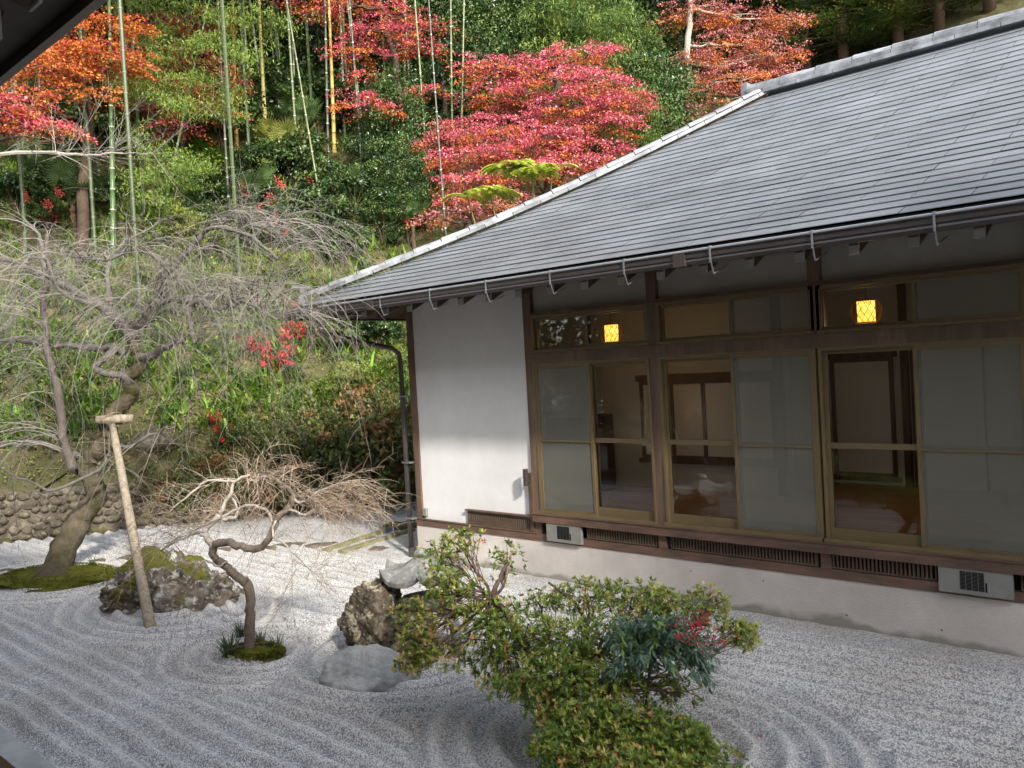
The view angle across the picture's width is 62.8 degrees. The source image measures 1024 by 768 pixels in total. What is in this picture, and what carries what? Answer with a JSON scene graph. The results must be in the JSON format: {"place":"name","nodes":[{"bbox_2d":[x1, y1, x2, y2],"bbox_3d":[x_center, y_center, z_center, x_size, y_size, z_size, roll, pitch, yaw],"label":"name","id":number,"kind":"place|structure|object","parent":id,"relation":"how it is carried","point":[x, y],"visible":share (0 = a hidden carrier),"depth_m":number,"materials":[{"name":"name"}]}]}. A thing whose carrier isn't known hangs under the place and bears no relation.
{"place":"outdoors","nodes":[
{"label":"outdoors","id":0,"kind":"place"},
{"bbox_2d":[0,499,1023,767],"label":"gravel ground","id":1,"kind":"structure","parent":0,"point":[802,693],"depth_m":6.91,"materials":[{"name":"gravel"}]},
{"bbox_2d":[0,726,56,767],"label":"stone edging","id":2,"kind":"object","parent":1,"relation":"on","point":[15,752],"visible":0.83,"depth_m":6.09,"materials":[{"name":"stone"}]},
{"bbox_2d":[0,0,107,767],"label":"viewer house","id":3,"kind":"structure","parent":1,"relation":"on","point":[31,31],"depth_m":2.67,"materials":[{"name":"brown wood"}]},
{"bbox_2d":[0,562,118,592],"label":"moss mound","id":4,"kind":"object","parent":1,"relation":"on","point":[79,575],"visible":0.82,"depth_m":11.56,"materials":[{"name":"plant"}]},
{"bbox_2d":[95,412,155,628],"bbox_3d":[-4.876,1.582,10.925,0.515,2.377,3.936,-4,1,-32],"label":"log prop","id":5,"kind":"object","parent":1,"relation":"on","point":[148,617],"visible":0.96,"depth_m":10.74,"materials":[{"name":"wood"}]},
{"bbox_2d":[126,461,209,519],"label":"hedge bush","id":6,"kind":"object","parent":1,"relation":"on","point":[164,495],"visible":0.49,"depth_m":15.69,"materials":[{"name":"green plant"}]},
{"bbox_2d":[98,546,244,614],"bbox_3d":[-4.169,2.603,10.284,1.864,1.292,0.952,-3,1,8],"label":"mossy rock","id":7,"kind":"object","parent":1,"relation":"on","point":[129,601],"visible":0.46,"depth_m":9.97,"materials":[{"name":"stone"}]},
{"bbox_2d":[152,444,247,521],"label":"hedge bush","id":8,"kind":"object","parent":1,"relation":"on","point":[196,480],"visible":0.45,"depth_m":15.68,"materials":[{"name":"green plant"}]},
{"bbox_2d":[0,462,415,543],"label":"retaining wall","id":9,"kind":"structure","parent":1,"relation":"on","point":[25,528],"depth_m":15.44,"materials":[{"name":"stone"}]},
{"bbox_2d":[0,156,425,577],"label":"weeping cherry","id":10,"kind":"object","parent":1,"relation":"on","point":[66,542],"visible":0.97,"depth_m":12.13,"materials":[{"name":"grey plant"}]},
{"bbox_2d":[182,437,278,514],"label":"hedge bush","id":11,"kind":"object","parent":1,"relation":"on","point":[211,460],"visible":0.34,"depth_m":15.93,"materials":[{"name":"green plant"}]},
{"bbox_2d":[76,435,415,687],"bbox_3d":[-2.613,1.750,7.897,3.324,2.622,2.185,-2,2,42],"label":"weeping maple","id":12,"kind":"object","parent":1,"relation":"on","point":[243,581],"visible":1,"depth_m":7.84,"materials":[{"name":"beige plant"}]},
{"bbox_2d":[222,640,285,661],"bbox_3d":[-2.506,2.620,8.181,0.664,0.141,0.530,-2,2,42],"label":"moss patch","id":13,"kind":"object","parent":1,"relation":"on","point":[266,652],"visible":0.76,"depth_m":8.05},
{"bbox_2d":[191,415,318,514],"bbox_3d":[-4.897,1.659,16.254,2.614,2.135,2.554,-3,1,14],"label":"hedge bush","id":14,"kind":"object","parent":1,"relation":"on","point":[247,451],"visible":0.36,"depth_m":15.89,"materials":[{"name":"green plant"}]},
{"bbox_2d":[217,402,351,517],"bbox_3d":[-4.515,1.572,16.588,2.887,2.413,2.954,-3,1,-1],"label":"hedge bush","id":15,"kind":"object","parent":1,"relation":"on","point":[280,439],"visible":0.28,"depth_m":15.94,"materials":[{"name":"green plant"}]},
{"bbox_2d":[271,377,416,514],"bbox_3d":[-3.009,1.392,17.226,3.776,3.156,3.863,-4,2,-32],"label":"hedge bush","id":16,"kind":"object","parent":1,"relation":"on","point":[359,460],"visible":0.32,"depth_m":16.01,"materials":[{"name":"green plant"}]},
{"bbox_2d":[318,644,422,691],"bbox_3d":[-1.236,2.573,7.340,0.587,0.576,0.914,8,11,83],"label":"grey rock","id":17,"kind":"object","parent":1,"relation":"on","point":[358,668],"visible":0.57,"depth_m":7.16,"materials":[{"name":"stone"}]},
{"bbox_2d":[336,577,405,651],"bbox_3d":[-1.265,2.304,8.030,0.726,0.911,0.686,-2,2,42],"label":"standing rock","id":18,"kind":"object","parent":1,"relation":"on","point":[366,620],"visible":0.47,"depth_m":7.78,"materials":[{"name":"stone"}]},
{"bbox_2d":[399,638,461,663],"bbox_3d":[-0.840,2.542,7.980,0.691,0.165,0.598,-2,2,42],"label":"base stone","id":19,"kind":"object","parent":1,"relation":"on","point":[403,646],"visible":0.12,"depth_m":7.88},
{"bbox_2d":[379,547,463,656],"bbox_3d":[-0.846,2.034,8.042,0.849,0.949,0.821,-2,2,42],"label":"stone lantern","id":20,"kind":"object","parent":19,"relation":"on","point":[409,573],"visible":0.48,"depth_m":7.88,"materials":[{"name":"stone"}]},
{"bbox_2d":[442,158,580,225],"bbox_3d":[0.139,-0.667,15.925,2.703,7.145,1.298,-4,1,-14],"label":"lime shrub","id":21,"kind":"object","parent":1,"relation":"on","point":[527,171],"visible":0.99,"depth_m":15.89,"materials":[{"name":"green plant"}]},
{"bbox_2d":[387,524,763,767],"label":"azalea bush","id":22,"kind":"object","parent":1,"relation":"on","point":[574,733],"visible":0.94,"depth_m":5.79,"materials":[{"name":"green plant"}]},
{"bbox_2d":[280,8,1023,657],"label":"temple hall","id":23,"kind":"structure","parent":1,"relation":"on","point":[746,414],"depth_m":9.85,"materials":[{"name":"tile"}]},
{"bbox_2d":[534,364,598,515],"bbox_3d":[0.648,0.668,10.143,0.840,1.796,0.031,-2,2,42],"label":"sliding door","id":24,"kind":"structure","parent":23,"relation":"in","point":[536,368],"depth_m":10.08,"materials":[{"name":"brown glass"}]},
{"bbox_2d":[539,366,601,512],"bbox_3d":[0.702,0.663,10.202,0.840,1.795,0.031,-2,2,42],"label":"sliding door","id":25,"kind":"structure","parent":23,"relation":"in","point":[551,502],"depth_m":10.40,"materials":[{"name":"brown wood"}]},
{"bbox_2d":[590,360,654,520],"bbox_3d":[1.271,0.644,9.639,0.840,1.796,0.031,-2,2,42],"label":"sliding door","id":26,"kind":"structure","parent":23,"relation":"in","point":[602,511],"depth_m":9.69,"materials":[{"name":"brown wood"}]},
{"bbox_2d":[663,356,744,528],"bbox_3d":[2.036,0.616,8.947,0.864,1.796,0.031,-2,2,42],"label":"sliding door","id":27,"kind":"structure","parent":23,"relation":"in","point":[724,522],"depth_m":9.00,"materials":[{"name":"brown wood"}]},
{"bbox_2d":[635,370,776,467],"bbox_3d":[2.572,0.465,11.218,2.100,1.230,0.060,-2,2,42],"label":"inner window","id":28,"kind":"structure","parent":23,"relation":"in","point":[700,404],"depth_m":11.11,"materials":[{"name":"brown wood"}]},
{"bbox_2d":[730,352,820,537],"bbox_3d":[2.616,0.596,8.360,0.864,1.796,0.031,-2,2,42],"label":"sliding door","id":29,"kind":"structure","parent":23,"relation":"in","point":[732,365],"depth_m":8.38,"materials":[{"name":"brown glass"}]},
{"bbox_2d":[737,359,816,533],"bbox_3d":[2.669,0.592,8.420,0.864,1.795,0.031,-2,2,42],"label":"sliding door","id":30,"kind":"structure","parent":23,"relation":"in","point":[753,523],"depth_m":8.48,"materials":[{"name":"brown wood"}]},
{"bbox_2d":[828,351,902,482],"bbox_3d":[4.602,0.421,11.001,0.900,1.700,0.060,-2,2,42],"label":"inner window","id":31,"kind":"structure","parent":23,"relation":"in","point":[862,384],"depth_m":10.99,"materials":[{"name":"brown wood"}]},
{"bbox_2d":[850,289,882,323],"bbox_3d":[3.561,-0.875,8.454,0.302,0.544,0.303,-2,2,42],"label":"pendant lamp","id":32,"kind":"object","parent":23,"relation":"hanging from","point":[866,312],"visible":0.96,"depth_m":8.38,"materials":[{"name":"yellow paper"}]},
{"bbox_2d":[822,280,918,329],"bbox_3d":[3.281,-0.722,7.738,0.859,0.389,0.030,-2,2,42],"label":"transom window","id":33,"kind":"structure","parent":23,"relation":"in","point":[906,281],"depth_m":7.71,"materials":[{"name":"brown wood"}]},
{"bbox_2d":[823,346,928,546],"bbox_3d":[3.348,0.568,7.758,0.864,1.796,0.031,-2,2,42],"label":"sliding door","id":34,"kind":"structure","parent":23,"relation":"in","point":[836,532],"depth_m":7.81,"materials":[{"name":"brown wood"}]},
{"bbox_2d":[911,268,1023,323],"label":"transom window","id":35,"kind":"structure","parent":23,"relation":"in","point":[1019,270],"depth_m":7.13,"materials":[{"name":"brown glass"}]},
{"bbox_2d":[913,340,1023,556],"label":"sliding door","id":36,"kind":"structure","parent":23,"relation":"in","point":[920,449],"depth_m":7.37,"materials":[{"name":"brown glass"}]},
{"bbox_2d":[920,350,1023,552],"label":"sliding door","id":37,"kind":"structure","parent":23,"relation":"in","point":[1018,547],"depth_m":7.25,"materials":[{"name":"brown wood"}]},
{"bbox_2d":[599,608,726,706],"bbox_3d":[1.003,1.857,5.426,0.858,0.928,0.671,-3,1,7],"label":"heavenly bamboo","id":38,"kind":"object","parent":1,"relation":"on","point":[644,641],"visible":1,"depth_m":5.47,"materials":[{"name":"green plant"}]},
{"bbox_2d":[0,0,1023,489],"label":"hillside","id":39,"kind":"structure","parent":0,"point":[968,14],"depth_m":20.26,"materials":[{"name":"plant"}]},
{"bbox_2d":[0,159,60,217],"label":"evergreen shrub","id":40,"kind":"object","parent":39,"relation":"on","point":[9,179],"visible":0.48,"depth_m":20.09,"materials":[{"name":"green plant"}]},
{"bbox_2d":[12,184,75,231],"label":"berry shrub","id":41,"kind":"object","parent":39,"relation":"on","point":[54,205],"visible":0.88,"depth_m":20.00,"materials":[{"name":"green plant"}]},
{"bbox_2d":[0,92,97,148],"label":"maple tree","id":42,"kind":"object","parent":39,"relation":"on","point":[21,115],"visible":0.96,"depth_m":17.04,"materials":[{"name":"red plant"}]},
{"bbox_2d":[0,127,101,210],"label":"maple tree","id":43,"kind":"object","parent":39,"relation":"on","point":[36,162],"visible":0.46,"depth_m":20.24,"materials":[{"name":"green plant"}]},
{"bbox_2d":[23,154,80,203],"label":"evergreen shrub","id":44,"kind":"object","parent":39,"relation":"on","point":[43,188],"visible":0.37,"depth_m":20.16,"materials":[{"name":"green plant"}]},
{"bbox_2d":[26,155,117,232],"bbox_3d":[-10.740,-4.567,20.367,1.937,1.825,1.926,-3,1,-2],"label":"fan palm","id":45,"kind":"object","parent":39,"relation":"on","point":[56,172],"visible":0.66,"depth_m":20.00,"materials":[{"name":"green plant"}]},
{"bbox_2d":[0,5,162,254],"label":"maple tree","id":46,"kind":"object","parent":39,"relation":"on","point":[50,65],"visible":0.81,"depth_m":18.78,"materials":[{"name":"orange plant"}]},
{"bbox_2d":[79,25,97,256],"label":"tall bamboo","id":47,"kind":"object","parent":39,"relation":"on","point":[91,197],"visible":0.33,"depth_m":19.55,"materials":[{"name":"green plant"}]},
{"bbox_2d":[51,90,153,164],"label":"evergreen shrub","id":48,"kind":"object","parent":39,"relation":"on","point":[102,119],"visible":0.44,"depth_m":21.98,"materials":[{"name":"green plant"}]},
{"bbox_2d":[0,59,216,208],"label":"bare branch","id":49,"kind":"object","parent":39,"relation":"on","point":[19,151],"visible":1,"depth_m":15.00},
{"bbox_2d":[108,0,116,267],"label":"bamboo","id":50,"kind":"object","parent":39,"relation":"on","point":[112,184],"visible":0.63,"depth_m":19.67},
{"bbox_2d":[117,0,144,345],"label":"tall bamboo","id":51,"kind":"object","parent":39,"relation":"on","point":[125,89],"visible":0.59,"depth_m":17.91,"materials":[{"name":"green plant"}]},
{"bbox_2d":[94,1,257,166],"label":"maple tree","id":52,"kind":"object","parent":39,"relation":"on","point":[174,129],"visible":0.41,"depth_m":22.50,"materials":[{"name":"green plant"}]},
{"bbox_2d":[147,194,221,246],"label":"bamboo grass clump","id":53,"kind":"object","parent":39,"relation":"on","point":[176,211],"visible":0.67,"depth_m":20.34,"materials":[{"name":"green plant"}]},
{"bbox_2d":[97,0,294,212],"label":"maple tree","id":54,"kind":"object","parent":39,"relation":"on","point":[191,78],"visible":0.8,"depth_m":20.26,"materials":[{"name":"green plant"}]},
{"bbox_2d":[0,393,411,492],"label":"bank edge","id":55,"kind":"object","parent":39,"relation":"attached to","point":[65,478],"visible":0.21,"depth_m":15.93,"materials":[{"name":"soil"}]},
{"bbox_2d":[0,343,408,484],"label":"creeping weeds","id":56,"kind":"object","parent":55,"relation":"on","point":[324,357],"visible":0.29,"depth_m":16.75,"materials":[{"name":"green plant"}]},
{"bbox_2d":[0,129,422,450],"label":"strap leaf cover","id":57,"kind":"object","parent":39,"relation":"on","point":[254,383],"visible":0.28,"depth_m":18.16,"materials":[{"name":"plant"}]},
{"bbox_2d":[161,77,267,153],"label":"evergreen shrub","id":58,"kind":"object","parent":39,"relation":"on","point":[251,109],"visible":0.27,"depth_m":23.71,"materials":[{"name":"green plant"}]},
{"bbox_2d":[185,160,255,209],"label":"evergreen shrub","id":59,"kind":"object","parent":39,"relation":"on","point":[217,189],"visible":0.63,"depth_m":21.27,"materials":[{"name":"green plant"}]},
{"bbox_2d":[204,418,248,458],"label":"berry shrub","id":60,"kind":"object","parent":39,"relation":"on","point":[216,436],"visible":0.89,"depth_m":16.43,"materials":[{"name":"green plant"}]},
{"bbox_2d":[220,0,243,324],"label":"tall bamboo","id":61,"kind":"object","parent":39,"relation":"on","point":[227,87],"visible":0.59,"depth_m":18.93,"materials":[{"name":"green plant"}]},
{"bbox_2d":[159,0,311,149],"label":"bamboo","id":62,"kind":"object","parent":39,"relation":"on","point":[236,138],"visible":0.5,"depth_m":23.52,"materials":[{"name":"green plant"}]},
{"bbox_2d":[198,61,290,128],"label":"evergreen shrub","id":63,"kind":"object","parent":39,"relation":"on","point":[269,75],"visible":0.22,"depth_m":25.33,"materials":[{"name":"green plant"}]},
{"bbox_2d":[220,161,290,208],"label":"fan palm","id":64,"kind":"object","parent":39,"relation":"on","point":[253,181],"visible":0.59,"depth_m":21.15,"materials":[{"name":"green plant"}]},
{"bbox_2d":[224,142,288,193],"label":"evergreen shrub","id":65,"kind":"object","parent":39,"relation":"on","point":[253,158],"visible":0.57,"depth_m":22.49,"materials":[{"name":"green plant"}]},
{"bbox_2d":[196,0,326,118],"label":"bamboo","id":66,"kind":"object","parent":39,"relation":"on","point":[263,91],"visible":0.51,"depth_m":24.20,"materials":[{"name":"green plant"}]},
{"bbox_2d":[243,69,323,128],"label":"evergreen shrub","id":67,"kind":"object","parent":39,"relation":"on","point":[284,87],"visible":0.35,"depth_m":25.39,"materials":[{"name":"green plant"}]},
{"bbox_2d":[244,179,322,237],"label":"evergreen shrub","id":68,"kind":"object","parent":39,"relation":"on","point":[270,190],"visible":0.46,"depth_m":21.11,"materials":[{"name":"green plant"}]},
{"bbox_2d":[251,122,333,187],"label":"evergreen shrub","id":69,"kind":"object","parent":39,"relation":"on","point":[300,154],"visible":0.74,"depth_m":22.52,"materials":[{"name":"green plant"}]},
{"bbox_2d":[254,36,336,90],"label":"evergreen shrub","id":70,"kind":"object","parent":39,"relation":"on","point":[283,66],"visible":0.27,"depth_m":27.03,"materials":[{"name":"green plant"}]},
{"bbox_2d":[0,69,596,487],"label":"weed cover","id":71,"kind":"object","parent":39,"relation":"on","point":[224,265],"visible":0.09,"depth_m":19.93,"materials":[{"name":"green plant"}]},
{"bbox_2d":[268,91,331,134],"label":"fan palm","id":72,"kind":"object","parent":39,"relation":"on","point":[312,109],"visible":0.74,"depth_m":24.52,"materials":[{"name":"green plant"}]},
{"bbox_2d":[270,68,355,135],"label":"evergreen shrub","id":73,"kind":"object","parent":39,"relation":"on","point":[320,82],"visible":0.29,"depth_m":26.10,"materials":[{"name":"green plant"}]},
{"bbox_2d":[233,386,397,500],"bbox_3d":[-3.929,1.392,17.046,3.409,2.785,3.332,-4,1,-17],"label":"hedge bush","id":74,"kind":"object","parent":39,"relation":"on","point":[320,439],"visible":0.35,"depth_m":16.22,"materials":[{"name":"green plant"}]},
{"bbox_2d":[278,163,371,241],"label":"evergreen shrub","id":75,"kind":"object","parent":39,"relation":"on","point":[335,210],"visible":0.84,"depth_m":21.40,"materials":[{"name":"green plant"}]},
{"bbox_2d":[311,222,373,267],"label":"evergreen shrub","id":76,"kind":"object","parent":39,"relation":"on","point":[350,232],"visible":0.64,"depth_m":21.23,"materials":[{"name":"green plant"}]},
{"bbox_2d":[305,39,382,90],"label":"evergreen shrub","id":77,"kind":"object","parent":39,"relation":"on","point":[337,67],"visible":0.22,"depth_m":27.43,"materials":[{"name":"green plant"}]},
{"bbox_2d":[281,348,414,513],"bbox_3d":[-2.304,1.079,17.070,4.442,3.713,4.545,-2,2,42],"label":"hedge bush","id":78,"kind":"object","parent":39,"relation":"on","point":[348,401],"visible":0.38,"depth_m":16.25,"materials":[{"name":"green plant"}]},
{"bbox_2d":[322,321,384,354],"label":"evergreen shrub","id":79,"kind":"object","parent":39,"relation":"on","point":[362,328],"visible":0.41,"depth_m":19.00,"materials":[{"name":"green plant"}]},
{"bbox_2d":[320,155,396,211],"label":"evergreen shrub","id":80,"kind":"object","parent":39,"relation":"on","point":[339,165],"visible":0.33,"depth_m":22.63,"materials":[{"name":"green plant"}]},
{"bbox_2d":[260,0,477,131],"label":"maple tree","id":81,"kind":"object","parent":39,"relation":"on","point":[387,26],"visible":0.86,"depth_m":24.20,"materials":[{"name":"red plant"}]},
{"bbox_2d":[346,321,406,351],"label":"evergreen shrub","id":82,"kind":"object","parent":39,"relation":"on","point":[396,328],"visible":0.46,"depth_m":19.25,"materials":[{"name":"green plant"}]},
{"bbox_2d":[265,0,488,102],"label":"shade tree","id":83,"kind":"object","parent":39,"relation":"on","point":[313,27],"visible":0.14,"depth_m":27.20,"materials":[{"name":"green plant"}]},
{"bbox_2d":[358,197,408,249],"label":"evergreen shrub","id":84,"kind":"object","parent":39,"relation":"on","point":[393,230],"visible":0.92,"depth_m":22.07,"materials":[{"name":"green plant"}]},
{"bbox_2d":[333,60,448,185],"bbox_3d":[-3.362,-6.770,23.475,3.371,4.286,3.163,-3,1,6],"label":"broadleaf evergreen","id":85,"kind":"object","parent":39,"relation":"on","point":[386,86],"visible":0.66,"depth_m":23.09,"materials":[{"name":"green plant"}]},
{"bbox_2d":[359,134,449,243],"bbox_3d":[-2.874,-5.106,22.503,2.434,3.094,2.283,-3,1,-12],"label":"broadleaf evergreen","id":86,"kind":"object","parent":39,"relation":"on","point":[401,156],"visible":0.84,"depth_m":22.27,"materials":[{"name":"green plant"}]},
{"bbox_2d":[368,0,512,120],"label":"broadleaf evergreen","id":87,"kind":"object","parent":39,"relation":"on","point":[442,5],"visible":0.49,"depth_m":26.29,"materials":[{"name":"green plant"}]},
{"bbox_2d":[405,185,540,239],"bbox_3d":[-0.844,-3.273,20.703,3.490,3.261,2.249,-3,1,-2],"label":"maple tree","id":88,"kind":"object","parent":39,"relation":"on","point":[467,221],"visible":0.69,"depth_m":20.51,"materials":[{"name":"red plant"}]},
{"bbox_2d":[414,0,552,145],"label":"broadleaf evergreen","id":89,"kind":"object","parent":39,"relation":"on","point":[493,9],"visible":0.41,"depth_m":27.18,"materials":[{"name":"green plant"}]},
{"bbox_2d":[482,0,577,130],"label":"broadleaf evergreen","id":90,"kind":"object","parent":39,"relation":"on","point":[516,22],"visible":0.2,"depth_m":28.07,"materials":[{"name":"green plant"}]},
{"bbox_2d":[394,39,667,215],"bbox_3d":[0.412,-6.445,22.693,6.191,6.076,6.447,-2,2,42],"label":"maple tree","id":91,"kind":"object","parent":39,"relation":"on","point":[544,126],"visible":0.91,"depth_m":22.42,"materials":[{"name":"red plant"}]},
{"bbox_2d":[513,0,624,158],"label":"leafy bamboo clump","id":92,"kind":"object","parent":39,"relation":"on","point":[546,17],"visible":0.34,"depth_m":26.54,"materials":[{"name":"green plant"}]},
{"bbox_2d":[517,0,661,167],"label":"leafy bamboo clump","id":93,"kind":"object","parent":39,"relation":"on","point":[586,7],"visible":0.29,"depth_m":25.94,"materials":[{"name":"green plant"}]},
{"bbox_2d":[568,0,677,172],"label":"leafy bamboo clump","id":94,"kind":"object","parent":39,"relation":"on","point":[629,30],"visible":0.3,"depth_m":25.41,"materials":[{"name":"green plant"}]},
{"bbox_2d":[576,29,704,165],"bbox_3d":[4.192,-8.091,25.917,4.126,5.592,4.398,-2,2,33],"label":"broadleaf evergreen","id":95,"kind":"object","parent":39,"relation":"on","point":[641,53],"visible":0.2,"depth_m":25.29,"materials":[{"name":"green plant"}]},
{"bbox_2d":[592,80,688,167],"bbox_3d":[3.668,-6.238,23.992,3.036,5.312,3.405,-3,1,14],"label":"leafy bamboo clump","id":96,"kind":"object","parent":39,"relation":"on","point":[650,139],"visible":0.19,"depth_m":23.66,"materials":[{"name":"green plant"}]},
{"bbox_2d":[545,0,762,98],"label":"shade tree","id":97,"kind":"object","parent":39,"relation":"on","point":[655,8],"visible":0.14,"depth_m":32.30,"materials":[{"name":"green plant"}]},
{"bbox_2d":[597,48,738,160],"bbox_3d":[4.553,-7.063,25.024,4.010,5.434,4.274,-4,2,-39],"label":"broadleaf evergreen","id":98,"kind":"object","parent":39,"relation":"on","point":[671,89],"visible":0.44,"depth_m":24.36,"materials":[{"name":"green plant"}]},
{"bbox_2d":[627,0,748,99],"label":"cedar tree","id":99,"kind":"object","parent":39,"relation":"on","point":[678,37],"visible":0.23,"depth_m":32.78,"materials":[{"name":"green plant"}]},
{"bbox_2d":[641,0,817,132],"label":"maple tree","id":100,"kind":"object","parent":39,"relation":"on","point":[752,73],"visible":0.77,"depth_m":26.36,"materials":[{"name":"red plant"}]},
{"bbox_2d":[724,0,890,78],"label":"cedar tree","id":101,"kind":"object","parent":39,"relation":"on","point":[808,43],"visible":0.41,"depth_m":30.18,"materials":[{"name":"green plant"}]},
{"bbox_2d":[762,0,933,71],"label":"cedar tree","id":102,"kind":"object","parent":39,"relation":"on","point":[843,52],"visible":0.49,"depth_m":29.76,"materials":[{"name":"green plant"}]},
{"bbox_2d":[813,0,976,61],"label":"cedar tree","id":103,"kind":"object","parent":39,"relation":"on","point":[897,37],"visible":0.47,"depth_m":28.75,"materials":[{"name":"green plant"}]},
{"bbox_2d":[839,0,984,45],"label":"cedar tree","id":104,"kind":"object","parent":39,"relation":"on","point":[938,12],"visible":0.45,"depth_m":28.03,"materials":[{"name":"green plant"}]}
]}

